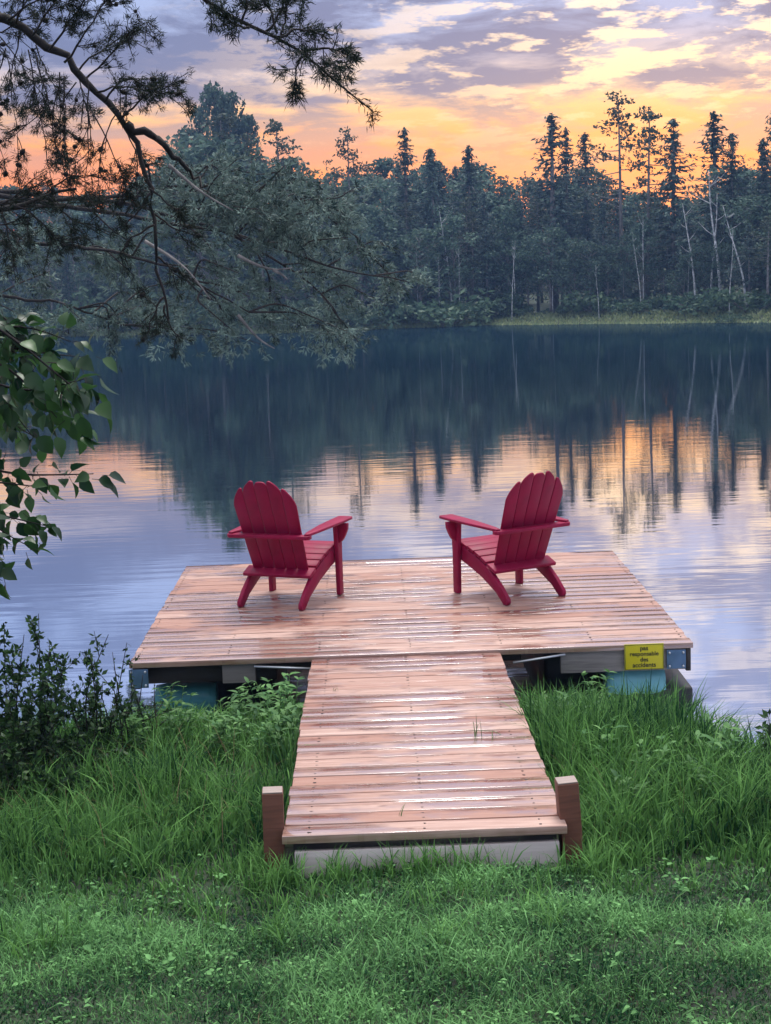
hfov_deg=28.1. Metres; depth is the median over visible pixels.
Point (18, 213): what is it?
spruce tree
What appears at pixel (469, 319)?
shore bush
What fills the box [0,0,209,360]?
overhanging pine
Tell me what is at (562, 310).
shore bush
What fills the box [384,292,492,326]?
shore bush
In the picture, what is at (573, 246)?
leafy tree
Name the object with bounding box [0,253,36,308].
leafy tree
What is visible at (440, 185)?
spruce tree
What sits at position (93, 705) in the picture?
leafy shrub
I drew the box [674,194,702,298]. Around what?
birch tree
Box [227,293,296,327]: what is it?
shore bush
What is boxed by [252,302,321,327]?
shore bush
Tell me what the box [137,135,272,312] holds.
leafy tree
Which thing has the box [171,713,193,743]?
leafy weed
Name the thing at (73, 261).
pine tree
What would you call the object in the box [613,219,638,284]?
leafy tree
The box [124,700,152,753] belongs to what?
leafy weed
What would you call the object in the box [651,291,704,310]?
shore bush
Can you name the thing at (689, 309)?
shore bush
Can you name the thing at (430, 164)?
spruce tree
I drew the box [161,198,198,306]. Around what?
pine tree
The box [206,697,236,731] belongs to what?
leafy weed
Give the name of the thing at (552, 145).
spruce tree
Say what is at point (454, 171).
spruce tree
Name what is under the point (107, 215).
pine tree
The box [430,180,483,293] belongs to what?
leafy tree
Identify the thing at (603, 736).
leafy weed
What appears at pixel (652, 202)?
leafy tree
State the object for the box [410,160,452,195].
leafy tree
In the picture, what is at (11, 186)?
leafy tree
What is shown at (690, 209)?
leafy tree
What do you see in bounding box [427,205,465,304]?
spruce tree
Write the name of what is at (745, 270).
spruce tree
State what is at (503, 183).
pine tree
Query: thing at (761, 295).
shore bush
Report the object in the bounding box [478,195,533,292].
leafy tree
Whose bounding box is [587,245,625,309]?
leafy tree
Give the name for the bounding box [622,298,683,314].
shore bush
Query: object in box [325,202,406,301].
leafy tree
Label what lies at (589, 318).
reeds
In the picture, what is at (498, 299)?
shore bush
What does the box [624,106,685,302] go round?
pine tree
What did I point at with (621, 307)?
shore bush
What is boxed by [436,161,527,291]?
leafy tree
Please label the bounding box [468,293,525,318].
shore bush
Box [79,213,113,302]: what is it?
spruce tree
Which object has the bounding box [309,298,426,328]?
shore bush
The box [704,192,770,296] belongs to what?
leafy tree
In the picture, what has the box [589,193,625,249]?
pine tree
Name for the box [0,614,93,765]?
leafy shrub
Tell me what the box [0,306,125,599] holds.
young birch
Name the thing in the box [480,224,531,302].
leafy tree
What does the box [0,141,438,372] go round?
leaning pine
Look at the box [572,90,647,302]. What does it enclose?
pine tree
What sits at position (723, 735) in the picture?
leafy weed
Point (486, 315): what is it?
shore bush
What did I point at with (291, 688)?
leafy weed
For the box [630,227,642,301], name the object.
birch tree
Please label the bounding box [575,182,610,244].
pine tree
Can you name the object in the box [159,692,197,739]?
leafy weed
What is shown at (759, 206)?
spruce tree
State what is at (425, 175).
leafy tree
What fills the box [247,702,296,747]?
leafy weed
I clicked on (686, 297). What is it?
shore bush
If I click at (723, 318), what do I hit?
shore bush
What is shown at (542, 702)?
leafy weed
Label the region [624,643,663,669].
warning sign
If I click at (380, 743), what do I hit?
gangway
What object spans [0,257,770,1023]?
ground
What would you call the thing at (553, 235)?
birch tree
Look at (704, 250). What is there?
leafy tree
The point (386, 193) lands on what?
leafy tree
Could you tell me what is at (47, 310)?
shore bush
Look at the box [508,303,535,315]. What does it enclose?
shore bush
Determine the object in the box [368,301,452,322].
shore bush
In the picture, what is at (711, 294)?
shore bush
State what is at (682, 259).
leafy tree
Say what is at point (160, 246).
leafy tree
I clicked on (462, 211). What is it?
pine tree
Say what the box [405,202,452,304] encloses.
spruce tree
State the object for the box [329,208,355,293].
spruce tree
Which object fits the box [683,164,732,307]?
birch tree
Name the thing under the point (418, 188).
spruce tree
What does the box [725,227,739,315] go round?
birch tree
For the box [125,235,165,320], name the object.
spruce tree
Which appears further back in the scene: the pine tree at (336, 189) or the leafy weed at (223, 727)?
the pine tree at (336, 189)
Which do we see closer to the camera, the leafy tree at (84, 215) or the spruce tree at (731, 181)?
the spruce tree at (731, 181)
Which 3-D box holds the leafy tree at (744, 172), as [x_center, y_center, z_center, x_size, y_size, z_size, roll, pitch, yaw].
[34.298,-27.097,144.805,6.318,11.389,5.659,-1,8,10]
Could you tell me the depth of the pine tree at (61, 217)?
155.26 m
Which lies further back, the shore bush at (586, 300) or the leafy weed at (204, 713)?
the shore bush at (586, 300)
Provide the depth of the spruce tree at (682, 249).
113.76 m
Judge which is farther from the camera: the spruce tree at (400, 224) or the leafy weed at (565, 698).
the spruce tree at (400, 224)
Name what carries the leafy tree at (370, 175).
on the ground at (544, 305)
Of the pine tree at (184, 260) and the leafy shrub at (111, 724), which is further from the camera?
the pine tree at (184, 260)
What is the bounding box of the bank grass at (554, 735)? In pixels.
[0,667,770,965]
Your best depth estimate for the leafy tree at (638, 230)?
116.46 m
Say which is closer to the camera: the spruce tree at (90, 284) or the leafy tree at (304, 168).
the spruce tree at (90, 284)
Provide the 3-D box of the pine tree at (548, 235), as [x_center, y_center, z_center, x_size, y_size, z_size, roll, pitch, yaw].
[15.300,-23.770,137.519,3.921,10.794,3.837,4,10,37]
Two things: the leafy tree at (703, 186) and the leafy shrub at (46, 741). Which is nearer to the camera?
the leafy shrub at (46, 741)
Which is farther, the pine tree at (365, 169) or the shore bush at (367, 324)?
the pine tree at (365, 169)
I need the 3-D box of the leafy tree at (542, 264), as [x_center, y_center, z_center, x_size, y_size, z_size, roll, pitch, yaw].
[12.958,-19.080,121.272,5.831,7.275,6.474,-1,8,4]
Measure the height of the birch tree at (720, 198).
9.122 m
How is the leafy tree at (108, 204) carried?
on the ground at (544, 305)
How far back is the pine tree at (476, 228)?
124.65 m
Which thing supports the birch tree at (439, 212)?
on the ground at (544, 305)
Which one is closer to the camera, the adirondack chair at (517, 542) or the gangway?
the gangway
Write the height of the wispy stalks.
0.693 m
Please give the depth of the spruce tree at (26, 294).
136.65 m
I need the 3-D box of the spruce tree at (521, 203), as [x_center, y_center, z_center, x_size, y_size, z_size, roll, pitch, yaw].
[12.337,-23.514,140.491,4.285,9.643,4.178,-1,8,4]
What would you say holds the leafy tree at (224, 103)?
on the ground at (544, 305)
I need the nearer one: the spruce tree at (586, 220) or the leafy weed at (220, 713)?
the leafy weed at (220, 713)
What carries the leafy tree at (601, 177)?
on the ground at (544, 305)
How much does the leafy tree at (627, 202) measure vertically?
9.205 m
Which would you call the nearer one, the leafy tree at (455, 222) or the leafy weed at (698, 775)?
the leafy weed at (698, 775)
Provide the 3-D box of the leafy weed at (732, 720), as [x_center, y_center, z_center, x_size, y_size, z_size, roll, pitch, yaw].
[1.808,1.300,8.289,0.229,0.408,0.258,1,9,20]
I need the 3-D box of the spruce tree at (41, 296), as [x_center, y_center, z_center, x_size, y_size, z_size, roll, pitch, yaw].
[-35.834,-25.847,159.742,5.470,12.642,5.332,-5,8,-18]
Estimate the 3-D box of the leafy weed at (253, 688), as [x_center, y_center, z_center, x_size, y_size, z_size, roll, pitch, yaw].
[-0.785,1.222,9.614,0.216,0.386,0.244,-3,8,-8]
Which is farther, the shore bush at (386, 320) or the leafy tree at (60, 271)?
the leafy tree at (60, 271)
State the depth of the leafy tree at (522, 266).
123.13 m
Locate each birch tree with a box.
[411,238,420,321]
[432,252,444,304]
[433,202,455,300]
[455,245,463,299]
[507,235,516,320]
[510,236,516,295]
[550,234,556,310]
[592,260,600,311]
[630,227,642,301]
[636,207,648,304]
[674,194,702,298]
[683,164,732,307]
[703,187,732,288]
[718,199,755,307]
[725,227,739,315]
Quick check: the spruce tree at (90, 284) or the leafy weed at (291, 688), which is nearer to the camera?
the leafy weed at (291, 688)
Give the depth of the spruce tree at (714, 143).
111.73 m
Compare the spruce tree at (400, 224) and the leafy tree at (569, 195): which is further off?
the leafy tree at (569, 195)
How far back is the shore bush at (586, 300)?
116.83 m
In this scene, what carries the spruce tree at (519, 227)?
on the ground at (544, 305)
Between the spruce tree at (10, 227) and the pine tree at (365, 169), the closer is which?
the spruce tree at (10, 227)
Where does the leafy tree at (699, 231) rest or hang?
on the ground at (544, 305)
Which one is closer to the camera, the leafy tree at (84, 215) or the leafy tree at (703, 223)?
the leafy tree at (703, 223)
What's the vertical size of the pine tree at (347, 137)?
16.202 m
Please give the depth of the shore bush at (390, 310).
121.72 m
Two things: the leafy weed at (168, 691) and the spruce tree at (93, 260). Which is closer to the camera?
the leafy weed at (168, 691)
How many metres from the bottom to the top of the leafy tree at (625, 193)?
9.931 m
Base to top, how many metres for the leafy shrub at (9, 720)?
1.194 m
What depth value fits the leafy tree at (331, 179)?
160.95 m
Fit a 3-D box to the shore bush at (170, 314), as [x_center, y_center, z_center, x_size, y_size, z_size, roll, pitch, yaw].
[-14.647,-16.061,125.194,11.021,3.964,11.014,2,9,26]
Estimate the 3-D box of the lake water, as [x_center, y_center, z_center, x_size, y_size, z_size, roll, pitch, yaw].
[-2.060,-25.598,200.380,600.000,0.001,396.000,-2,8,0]
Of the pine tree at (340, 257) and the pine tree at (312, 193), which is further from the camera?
the pine tree at (312, 193)
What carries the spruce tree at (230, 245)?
on the ground at (544, 305)
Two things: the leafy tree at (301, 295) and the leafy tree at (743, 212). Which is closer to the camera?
the leafy tree at (743, 212)
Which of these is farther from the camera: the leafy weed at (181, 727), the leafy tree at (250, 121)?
the leafy tree at (250, 121)
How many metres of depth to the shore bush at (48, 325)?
131.71 m
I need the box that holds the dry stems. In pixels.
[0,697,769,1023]
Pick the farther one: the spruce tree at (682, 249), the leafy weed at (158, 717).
the spruce tree at (682, 249)
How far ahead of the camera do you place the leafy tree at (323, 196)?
140.41 m
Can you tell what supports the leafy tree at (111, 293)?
on the ground at (544, 305)
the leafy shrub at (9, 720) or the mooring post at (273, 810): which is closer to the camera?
the mooring post at (273, 810)
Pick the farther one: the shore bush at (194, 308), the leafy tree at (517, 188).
the leafy tree at (517, 188)
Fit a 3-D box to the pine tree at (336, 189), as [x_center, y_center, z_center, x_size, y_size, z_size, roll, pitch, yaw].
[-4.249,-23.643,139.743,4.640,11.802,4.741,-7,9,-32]
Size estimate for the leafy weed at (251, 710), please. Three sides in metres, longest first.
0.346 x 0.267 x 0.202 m
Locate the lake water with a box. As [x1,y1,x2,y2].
[0,322,770,751]
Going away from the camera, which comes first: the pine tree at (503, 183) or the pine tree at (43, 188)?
the pine tree at (503, 183)
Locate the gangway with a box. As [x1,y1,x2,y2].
[282,653,566,859]
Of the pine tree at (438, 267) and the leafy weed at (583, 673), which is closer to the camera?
the leafy weed at (583, 673)
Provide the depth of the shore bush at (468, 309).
119.23 m
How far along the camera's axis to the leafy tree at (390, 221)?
125.18 m
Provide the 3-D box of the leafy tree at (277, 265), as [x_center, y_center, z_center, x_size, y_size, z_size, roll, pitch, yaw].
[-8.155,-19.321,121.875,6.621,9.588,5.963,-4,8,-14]
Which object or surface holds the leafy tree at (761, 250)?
on the ground at (544, 305)
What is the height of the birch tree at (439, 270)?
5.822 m
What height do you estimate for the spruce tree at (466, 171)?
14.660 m
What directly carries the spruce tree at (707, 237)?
on the ground at (544, 305)
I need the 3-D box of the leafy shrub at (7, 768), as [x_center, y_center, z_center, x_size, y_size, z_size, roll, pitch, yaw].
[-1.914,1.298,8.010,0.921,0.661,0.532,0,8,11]
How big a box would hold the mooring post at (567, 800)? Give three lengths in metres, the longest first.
0.902 x 0.092 x 0.092 m
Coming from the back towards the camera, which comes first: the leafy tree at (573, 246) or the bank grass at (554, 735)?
the leafy tree at (573, 246)
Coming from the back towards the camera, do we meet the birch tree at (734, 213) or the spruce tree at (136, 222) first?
the spruce tree at (136, 222)
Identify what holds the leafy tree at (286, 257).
on the ground at (544, 305)
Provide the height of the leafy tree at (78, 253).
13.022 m
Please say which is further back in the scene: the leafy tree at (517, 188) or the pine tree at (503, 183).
the pine tree at (503, 183)
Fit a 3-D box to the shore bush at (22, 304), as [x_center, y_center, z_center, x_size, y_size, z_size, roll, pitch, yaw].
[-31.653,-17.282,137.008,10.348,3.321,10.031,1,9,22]
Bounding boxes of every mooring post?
[262,786,285,871]
[554,775,582,864]
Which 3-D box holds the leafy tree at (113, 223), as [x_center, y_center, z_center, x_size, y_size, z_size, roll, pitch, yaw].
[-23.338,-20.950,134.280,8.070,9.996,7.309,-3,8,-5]
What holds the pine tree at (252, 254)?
on the ground at (544, 305)
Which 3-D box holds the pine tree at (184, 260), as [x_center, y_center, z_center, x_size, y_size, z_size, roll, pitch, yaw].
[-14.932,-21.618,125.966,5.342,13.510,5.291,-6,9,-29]
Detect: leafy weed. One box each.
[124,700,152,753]
[144,707,173,729]
[152,681,188,718]
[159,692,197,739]
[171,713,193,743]
[182,712,208,729]
[199,715,231,754]
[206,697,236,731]
[209,709,243,751]
[224,695,262,742]
[226,686,251,726]
[243,676,275,721]
[246,722,272,761]
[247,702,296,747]
[256,684,290,721]
[266,672,306,714]
[266,703,304,758]
[526,691,568,716]
[548,690,598,719]
[576,715,627,772]
[581,668,615,704]
[610,768,650,809]
[628,735,675,787]
[653,725,697,761]
[684,754,716,806]
[695,722,743,773]
[705,713,736,743]
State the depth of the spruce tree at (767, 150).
110.08 m
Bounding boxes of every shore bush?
[0,297,39,316]
[0,301,47,331]
[41,309,109,336]
[42,286,122,330]
[42,302,96,332]
[58,292,147,330]
[91,287,199,330]
[118,318,144,331]
[135,292,280,335]
[157,301,220,333]
[191,306,257,334]
[223,301,279,330]
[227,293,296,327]
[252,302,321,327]
[271,283,384,326]
[294,296,352,324]
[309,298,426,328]
[322,306,393,329]
[359,295,424,322]
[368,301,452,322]
[379,302,430,324]
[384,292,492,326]
[386,288,507,326]
[441,306,485,323]
[460,310,497,320]
[461,288,529,317]
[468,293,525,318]
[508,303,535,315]
[555,304,594,313]
[558,281,641,313]
[592,297,631,312]
[611,293,662,312]
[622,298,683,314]
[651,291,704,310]
[662,287,747,316]
[678,285,764,311]
[678,289,739,310]
[712,289,770,312]
[713,310,752,322]
[743,288,770,308]
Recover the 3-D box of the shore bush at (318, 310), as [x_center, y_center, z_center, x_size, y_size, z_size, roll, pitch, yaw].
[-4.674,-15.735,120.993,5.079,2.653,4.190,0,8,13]
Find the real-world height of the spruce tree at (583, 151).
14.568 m
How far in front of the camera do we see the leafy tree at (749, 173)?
122.74 m
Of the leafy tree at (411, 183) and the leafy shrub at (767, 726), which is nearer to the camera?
the leafy shrub at (767, 726)
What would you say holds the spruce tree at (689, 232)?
on the ground at (544, 305)
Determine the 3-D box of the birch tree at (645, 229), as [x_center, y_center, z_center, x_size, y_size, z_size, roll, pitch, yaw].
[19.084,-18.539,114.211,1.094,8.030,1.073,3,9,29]
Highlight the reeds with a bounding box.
[2,307,770,336]
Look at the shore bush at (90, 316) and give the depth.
129.60 m
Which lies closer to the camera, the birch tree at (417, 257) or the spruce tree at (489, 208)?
the birch tree at (417, 257)
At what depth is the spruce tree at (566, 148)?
126.52 m
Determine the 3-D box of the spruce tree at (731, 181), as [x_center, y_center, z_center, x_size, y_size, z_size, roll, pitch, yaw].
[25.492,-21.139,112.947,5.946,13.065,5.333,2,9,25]
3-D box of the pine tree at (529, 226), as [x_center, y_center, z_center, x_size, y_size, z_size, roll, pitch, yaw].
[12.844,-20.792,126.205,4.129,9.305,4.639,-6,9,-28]
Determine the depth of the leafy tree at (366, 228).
120.25 m
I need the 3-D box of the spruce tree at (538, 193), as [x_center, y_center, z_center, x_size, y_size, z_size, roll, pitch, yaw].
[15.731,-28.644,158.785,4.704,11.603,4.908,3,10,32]
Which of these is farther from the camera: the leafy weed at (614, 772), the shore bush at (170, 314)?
the shore bush at (170, 314)
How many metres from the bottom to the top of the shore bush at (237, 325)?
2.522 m
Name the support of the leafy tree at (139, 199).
on the ground at (544, 305)
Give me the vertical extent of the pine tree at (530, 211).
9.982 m
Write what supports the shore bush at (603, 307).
on the ground at (544, 305)
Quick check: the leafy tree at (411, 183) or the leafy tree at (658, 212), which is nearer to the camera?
the leafy tree at (658, 212)
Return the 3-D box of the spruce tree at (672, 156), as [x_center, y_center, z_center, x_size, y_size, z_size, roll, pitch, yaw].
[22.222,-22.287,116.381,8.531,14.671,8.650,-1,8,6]
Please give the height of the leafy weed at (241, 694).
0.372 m
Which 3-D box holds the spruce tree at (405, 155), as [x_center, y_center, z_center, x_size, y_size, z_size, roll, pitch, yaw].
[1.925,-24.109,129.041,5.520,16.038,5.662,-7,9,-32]
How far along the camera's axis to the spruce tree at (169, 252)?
131.49 m
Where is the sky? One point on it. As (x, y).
(483, 75)
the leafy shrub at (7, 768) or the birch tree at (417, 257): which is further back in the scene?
the birch tree at (417, 257)
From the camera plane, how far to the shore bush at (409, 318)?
121.16 m
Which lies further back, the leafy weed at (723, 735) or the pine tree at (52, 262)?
the pine tree at (52, 262)
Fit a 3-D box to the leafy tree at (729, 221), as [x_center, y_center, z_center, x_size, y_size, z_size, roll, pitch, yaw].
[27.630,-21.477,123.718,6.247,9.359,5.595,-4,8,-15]
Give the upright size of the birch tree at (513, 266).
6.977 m
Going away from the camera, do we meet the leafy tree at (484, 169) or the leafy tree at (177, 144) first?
the leafy tree at (177, 144)
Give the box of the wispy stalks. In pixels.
[70,652,175,736]
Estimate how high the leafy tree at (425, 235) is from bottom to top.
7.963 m
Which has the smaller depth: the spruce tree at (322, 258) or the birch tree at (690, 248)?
the birch tree at (690, 248)
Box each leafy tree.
[0,183,41,277]
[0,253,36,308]
[21,190,91,301]
[21,222,81,308]
[32,211,81,298]
[46,201,84,304]
[53,210,120,298]
[73,215,161,307]
[96,243,137,328]
[98,187,118,278]
[110,124,269,308]
[113,178,147,232]
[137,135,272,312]
[142,160,210,317]
[173,127,195,295]
[187,104,211,161]
[194,80,227,139]
[212,89,251,152]
[219,161,302,291]
[232,177,323,302]
[233,113,264,295]
[245,212,316,301]
[268,155,317,259]
[271,221,335,310]
[292,195,368,298]
[309,184,346,283]
[319,167,376,206]
[321,176,415,306]
[323,217,397,323]
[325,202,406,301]
[349,197,426,299]
[356,175,437,287]
[357,172,383,293]
[367,156,402,207]
[381,170,429,211]
[382,224,466,315]
[407,168,449,291]
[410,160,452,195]
[428,212,485,302]
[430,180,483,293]
[434,172,507,294]
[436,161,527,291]
[445,169,485,199]
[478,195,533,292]
[478,204,538,304]
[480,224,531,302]
[492,171,545,238]
[498,242,551,305]
[514,223,581,311]
[515,184,542,272]
[531,172,570,221]
[534,183,608,302]
[547,164,610,245]
[549,235,600,301]
[554,238,616,311]
[571,166,624,254]
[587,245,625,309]
[603,232,653,299]
[607,189,637,259]
[613,191,655,261]
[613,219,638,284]
[613,219,673,303]
[626,205,686,287]
[628,198,669,257]
[630,223,665,284]
[655,196,703,268]
[662,254,705,308]
[674,238,728,298]
[679,202,709,284]
[692,194,733,276]
[693,169,739,219]
[695,186,753,285]
[698,240,744,289]
[704,169,769,294]
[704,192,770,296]
[728,193,770,292]
[734,164,756,220]
[753,216,770,280]
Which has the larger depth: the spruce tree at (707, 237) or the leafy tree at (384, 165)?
the leafy tree at (384, 165)
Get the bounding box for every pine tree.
[0,199,19,285]
[23,246,66,312]
[26,182,54,304]
[56,202,84,296]
[56,213,89,300]
[92,203,120,233]
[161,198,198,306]
[173,180,218,305]
[189,111,250,305]
[204,133,264,301]
[227,208,276,290]
[248,118,307,298]
[296,171,331,297]
[320,186,338,243]
[323,126,378,302]
[325,221,362,295]
[359,164,382,183]
[364,176,393,305]
[385,201,426,297]
[421,232,450,304]
[442,196,480,302]
[448,218,495,300]
[495,175,510,196]
[495,184,511,197]
[522,201,551,312]
[523,195,548,302]
[539,186,574,301]
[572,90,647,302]
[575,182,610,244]
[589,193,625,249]
[595,190,613,244]
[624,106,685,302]
[636,262,654,310]
[715,216,740,287]
[744,215,770,308]
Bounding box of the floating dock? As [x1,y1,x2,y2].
[129,551,692,709]
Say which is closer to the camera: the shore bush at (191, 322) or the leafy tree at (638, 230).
the leafy tree at (638, 230)
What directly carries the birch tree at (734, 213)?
on the ground at (544, 305)
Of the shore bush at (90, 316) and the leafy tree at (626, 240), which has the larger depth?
the shore bush at (90, 316)
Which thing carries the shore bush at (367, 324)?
on the ground at (544, 305)
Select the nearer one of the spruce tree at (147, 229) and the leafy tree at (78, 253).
the spruce tree at (147, 229)
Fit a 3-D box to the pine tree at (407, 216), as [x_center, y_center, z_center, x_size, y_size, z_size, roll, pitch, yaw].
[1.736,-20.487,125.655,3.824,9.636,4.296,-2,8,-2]
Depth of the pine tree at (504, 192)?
160.35 m
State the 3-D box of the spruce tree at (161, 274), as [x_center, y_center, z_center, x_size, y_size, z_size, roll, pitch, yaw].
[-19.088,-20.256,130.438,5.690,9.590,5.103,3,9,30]
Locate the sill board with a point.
(534, 849)
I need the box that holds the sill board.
[294,839,559,877]
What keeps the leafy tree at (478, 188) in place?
on the ground at (544, 305)
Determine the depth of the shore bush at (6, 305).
138.11 m
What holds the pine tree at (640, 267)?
on the ground at (544, 305)
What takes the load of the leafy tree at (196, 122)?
on the ground at (544, 305)
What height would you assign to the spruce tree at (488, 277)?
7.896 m
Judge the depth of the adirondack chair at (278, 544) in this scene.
11.43 m
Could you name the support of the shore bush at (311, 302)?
on the ground at (544, 305)
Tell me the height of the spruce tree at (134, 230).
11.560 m
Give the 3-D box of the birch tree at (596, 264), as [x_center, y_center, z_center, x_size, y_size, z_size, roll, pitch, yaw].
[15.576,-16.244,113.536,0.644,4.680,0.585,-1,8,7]
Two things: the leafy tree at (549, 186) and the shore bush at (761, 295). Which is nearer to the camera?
the shore bush at (761, 295)
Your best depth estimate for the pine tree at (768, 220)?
104.91 m
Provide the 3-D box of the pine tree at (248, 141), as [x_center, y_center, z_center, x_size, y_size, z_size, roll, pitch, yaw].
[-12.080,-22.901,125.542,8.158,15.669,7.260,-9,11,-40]
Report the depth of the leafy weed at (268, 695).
9.39 m
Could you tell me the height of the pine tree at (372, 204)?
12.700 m
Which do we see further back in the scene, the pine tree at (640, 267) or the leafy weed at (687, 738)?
the pine tree at (640, 267)
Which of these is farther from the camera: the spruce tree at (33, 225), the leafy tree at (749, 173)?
the spruce tree at (33, 225)
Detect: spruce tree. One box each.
[0,209,34,288]
[0,222,24,311]
[8,247,60,315]
[9,214,65,297]
[20,203,52,314]
[69,238,110,305]
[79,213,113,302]
[83,214,108,256]
[114,209,156,305]
[117,206,145,278]
[122,179,195,308]
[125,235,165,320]
[132,182,162,312]
[134,228,187,307]
[210,169,282,301]
[310,232,343,302]
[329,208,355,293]
[355,217,403,305]
[371,177,425,292]
[376,220,427,300]
[380,127,438,295]
[403,181,451,292]
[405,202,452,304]
[407,148,471,306]
[419,172,469,302]
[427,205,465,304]
[445,145,498,300]
[449,166,465,287]
[454,222,511,307]
[457,191,510,302]
[465,184,509,247]
[468,194,501,299]
[500,207,540,304]
[502,112,597,312]
[510,201,543,300]
[525,178,547,287]
[532,171,554,211]
[534,189,590,306]
[544,127,593,308]
[557,132,618,289]
[558,209,606,309]
[573,202,626,307]
[601,200,635,298]
[624,118,720,307]
[662,233,698,294]
[664,111,761,306]
[670,210,703,282]
[691,229,715,290]
[697,133,758,292]
[720,224,770,304]
[730,138,770,280]
[732,111,770,277]
[738,171,770,293]
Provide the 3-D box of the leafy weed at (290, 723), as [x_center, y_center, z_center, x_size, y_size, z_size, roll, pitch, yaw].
[-0.554,1.295,8.749,0.245,0.399,0.275,-3,8,-10]
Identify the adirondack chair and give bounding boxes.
[227,481,351,610]
[439,471,569,605]
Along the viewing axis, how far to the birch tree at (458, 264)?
122.21 m
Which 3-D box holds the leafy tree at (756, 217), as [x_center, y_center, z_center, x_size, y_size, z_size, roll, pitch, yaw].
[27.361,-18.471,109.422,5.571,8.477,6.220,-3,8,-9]
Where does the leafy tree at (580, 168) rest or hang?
on the ground at (544, 305)
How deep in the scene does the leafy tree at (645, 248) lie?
130.40 m
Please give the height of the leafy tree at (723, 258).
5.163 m
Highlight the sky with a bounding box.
[0,0,770,255]
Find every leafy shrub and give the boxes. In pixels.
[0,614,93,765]
[0,622,74,795]
[0,723,104,807]
[18,703,151,785]
[52,632,147,763]
[64,643,175,752]
[754,709,770,770]
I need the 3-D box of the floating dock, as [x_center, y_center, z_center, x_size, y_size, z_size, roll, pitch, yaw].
[0.161,0.907,11.616,3.688,0.508,3.286,-2,9,0]
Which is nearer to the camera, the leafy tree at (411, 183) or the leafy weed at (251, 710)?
the leafy weed at (251, 710)
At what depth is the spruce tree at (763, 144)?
111.32 m
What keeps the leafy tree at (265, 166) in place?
on the ground at (544, 305)
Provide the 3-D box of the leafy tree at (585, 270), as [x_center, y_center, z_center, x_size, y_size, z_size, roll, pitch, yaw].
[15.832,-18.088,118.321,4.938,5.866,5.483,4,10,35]
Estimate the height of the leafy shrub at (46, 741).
0.642 m
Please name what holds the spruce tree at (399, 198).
on the ground at (544, 305)
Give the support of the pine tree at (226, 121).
on the ground at (544, 305)
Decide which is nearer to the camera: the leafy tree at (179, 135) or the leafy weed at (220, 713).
the leafy weed at (220, 713)
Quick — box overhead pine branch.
[200,0,382,128]
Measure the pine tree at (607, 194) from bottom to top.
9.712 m
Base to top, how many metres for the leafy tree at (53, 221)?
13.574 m
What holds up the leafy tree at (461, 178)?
on the ground at (544, 305)
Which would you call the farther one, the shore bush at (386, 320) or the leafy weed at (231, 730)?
the shore bush at (386, 320)
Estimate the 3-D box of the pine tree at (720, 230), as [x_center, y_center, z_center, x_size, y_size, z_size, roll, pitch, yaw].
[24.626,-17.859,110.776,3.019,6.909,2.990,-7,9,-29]
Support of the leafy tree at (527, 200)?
on the ground at (544, 305)
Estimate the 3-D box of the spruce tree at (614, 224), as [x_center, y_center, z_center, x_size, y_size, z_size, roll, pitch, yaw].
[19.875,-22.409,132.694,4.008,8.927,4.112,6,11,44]
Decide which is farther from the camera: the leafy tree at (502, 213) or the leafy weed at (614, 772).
the leafy tree at (502, 213)
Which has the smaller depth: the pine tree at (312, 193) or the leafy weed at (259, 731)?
the leafy weed at (259, 731)
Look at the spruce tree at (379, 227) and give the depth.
122.50 m
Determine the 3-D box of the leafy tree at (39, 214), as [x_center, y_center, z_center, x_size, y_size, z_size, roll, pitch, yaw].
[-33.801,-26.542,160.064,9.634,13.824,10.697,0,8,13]
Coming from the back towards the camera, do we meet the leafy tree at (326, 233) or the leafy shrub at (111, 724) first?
the leafy tree at (326, 233)
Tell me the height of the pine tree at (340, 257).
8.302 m
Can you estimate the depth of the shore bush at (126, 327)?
130.58 m
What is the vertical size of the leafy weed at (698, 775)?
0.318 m
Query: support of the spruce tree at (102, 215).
on the ground at (544, 305)
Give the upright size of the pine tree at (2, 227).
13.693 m
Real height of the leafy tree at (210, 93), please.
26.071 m
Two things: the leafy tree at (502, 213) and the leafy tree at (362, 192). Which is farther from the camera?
the leafy tree at (362, 192)
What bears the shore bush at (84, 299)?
on the ground at (544, 305)
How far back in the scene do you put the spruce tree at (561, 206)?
122.55 m
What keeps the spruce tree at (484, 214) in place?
on the ground at (544, 305)
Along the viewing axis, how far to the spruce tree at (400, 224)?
122.57 m
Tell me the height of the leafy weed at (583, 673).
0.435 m
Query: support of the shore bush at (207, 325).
on the ground at (544, 305)
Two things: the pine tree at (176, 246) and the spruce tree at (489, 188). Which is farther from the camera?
the spruce tree at (489, 188)
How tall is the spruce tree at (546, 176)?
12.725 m
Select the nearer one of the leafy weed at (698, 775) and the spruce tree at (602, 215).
the leafy weed at (698, 775)
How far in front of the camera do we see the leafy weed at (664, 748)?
7.66 m
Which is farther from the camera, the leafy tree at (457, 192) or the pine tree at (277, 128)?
the leafy tree at (457, 192)

